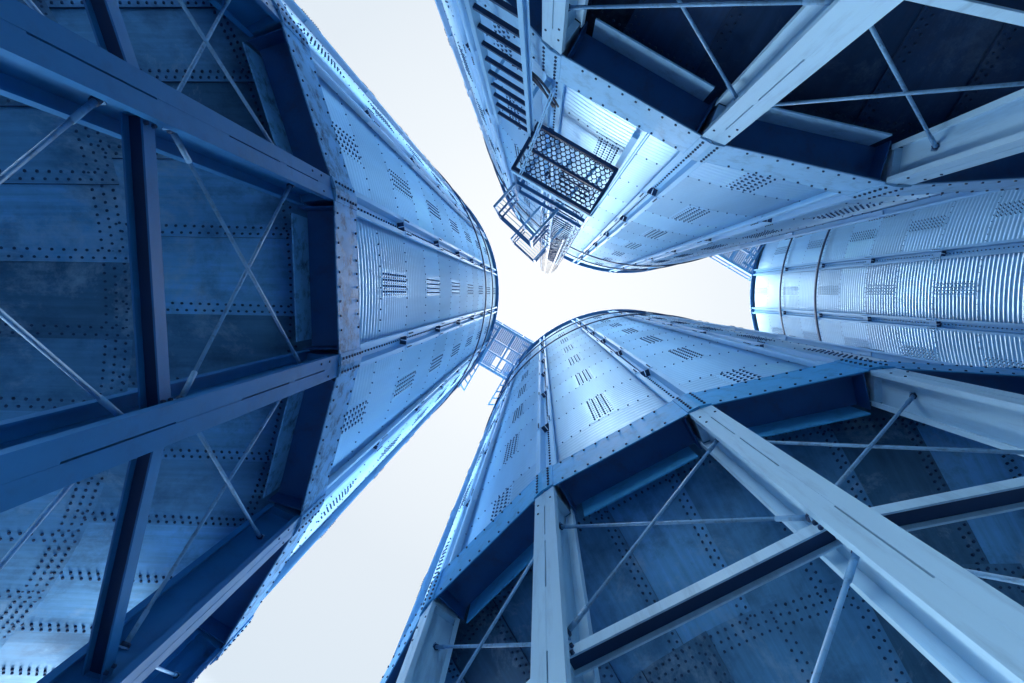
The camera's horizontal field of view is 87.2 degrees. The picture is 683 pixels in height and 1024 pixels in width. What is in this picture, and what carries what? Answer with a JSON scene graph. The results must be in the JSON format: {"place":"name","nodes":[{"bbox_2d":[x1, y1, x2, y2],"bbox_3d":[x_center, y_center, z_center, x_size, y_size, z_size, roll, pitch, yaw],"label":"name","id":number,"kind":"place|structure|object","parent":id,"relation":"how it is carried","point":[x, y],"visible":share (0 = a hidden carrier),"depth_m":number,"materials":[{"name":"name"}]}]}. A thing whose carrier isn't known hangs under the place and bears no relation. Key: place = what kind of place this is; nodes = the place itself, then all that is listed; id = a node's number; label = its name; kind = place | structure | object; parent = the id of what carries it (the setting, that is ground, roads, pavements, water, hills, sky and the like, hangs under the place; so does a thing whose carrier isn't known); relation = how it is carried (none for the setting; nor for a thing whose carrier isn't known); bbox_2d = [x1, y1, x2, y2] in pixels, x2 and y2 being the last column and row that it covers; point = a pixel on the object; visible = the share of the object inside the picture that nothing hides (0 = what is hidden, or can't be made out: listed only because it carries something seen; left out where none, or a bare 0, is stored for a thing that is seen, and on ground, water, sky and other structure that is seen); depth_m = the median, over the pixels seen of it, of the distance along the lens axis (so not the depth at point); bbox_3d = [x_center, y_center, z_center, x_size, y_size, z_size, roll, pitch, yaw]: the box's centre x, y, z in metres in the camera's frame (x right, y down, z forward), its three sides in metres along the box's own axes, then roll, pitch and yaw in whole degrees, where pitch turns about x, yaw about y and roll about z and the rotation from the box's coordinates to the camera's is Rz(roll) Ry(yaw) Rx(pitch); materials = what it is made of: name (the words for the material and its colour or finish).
{"place":"outdoors","nodes":[
{"label":"outdoors","id":0,"kind":"place"},
{"bbox_2d":[194,0,759,682],"label":"sky","id":1,"kind":"structure","parent":0,"point":[341,614],"materials":[{"name":"white"}]},
{"label":"ground","id":2,"kind":"structure","parent":0,"visible":0},
{"bbox_2d":[0,0,498,682],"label":"grain silo","id":3,"kind":"object","parent":2,"relation":"on","point":[248,290],"visible":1,"depth_m":4.05,"materials":[{"name":"metal"}]},
{"bbox_2d":[380,309,1023,682],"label":"grain silo","id":4,"kind":"object","parent":2,"relation":"on","point":[647,497],"visible":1,"depth_m":4.12,"materials":[{"name":"metal"}]},
{"bbox_2d":[458,319,535,407],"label":"walkway bridge","id":5,"kind":"structure","parent":4,"relation":"attached to","point":[514,333],"depth_m":21.33,"materials":[{"name":"blue metal"}]},
{"bbox_2d":[435,0,1023,272],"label":"grain silo","id":6,"kind":"object","parent":2,"relation":"on","point":[760,122],"visible":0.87,"depth_m":4.21,"materials":[{"name":"metal"}]},
{"bbox_2d":[464,0,541,144],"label":"access ladder","id":7,"kind":"object","parent":6,"relation":"attached to","point":[520,12],"visible":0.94,"depth_m":4.23,"materials":[{"name":"blue metal"}]},
{"bbox_2d":[510,196,573,262],"bbox_3d":[0.654,-2.344,11.268,0.660,1.145,1.235,43,-84,-1],"label":"rest landing","id":8,"kind":"object","parent":6,"relation":"attached to","point":[539,255],"visible":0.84,"depth_m":10.76,"materials":[{"name":"blue metal"}]},
{"bbox_2d":[493,138,596,247],"bbox_3d":[0.445,-2.001,7.338,0.660,1.145,1.235,43,-84,-1],"label":"rest landing","id":9,"kind":"object","parent":6,"relation":"attached to","point":[529,242],"visible":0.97,"depth_m":6.83,"materials":[{"name":"blue metal"}]},
{"bbox_2d":[511,80,649,228],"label":"service platform","id":10,"kind":"structure","parent":6,"relation":"attached to","point":[546,188],"depth_m":5.94,"materials":[{"name":"blue metal"}]},
{"bbox_2d":[512,65,558,107],"bbox_3d":[0.226,-2.253,4.763,0.420,0.814,0.029,12,-85,2],"label":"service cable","id":11,"kind":"object","parent":10,"relation":"attached to","point":[537,80],"visible":0.54,"depth_m":4.72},
{"bbox_2d":[540,159,599,273],"bbox_3d":[1.092,-2.441,13.852,0.688,15.900,0.834,30,-84,0],"label":"caged ladder","id":12,"kind":"object","parent":10,"relation":"attached to","point":[552,256],"visible":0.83,"depth_m":10.40,"materials":[{"name":"blue metal"}]},
{"bbox_2d":[749,189,1023,367],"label":"grain silo","id":13,"kind":"object","parent":2,"relation":"on","point":[944,282],"visible":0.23,"depth_m":11.81,"materials":[{"name":"metal"}]},
{"bbox_2d":[710,244,764,280],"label":"walkway bridge","id":14,"kind":"structure","parent":13,"relation":"attached to","point":[747,253],"depth_m":20.56,"materials":[{"name":"blue metal"}]}
]}

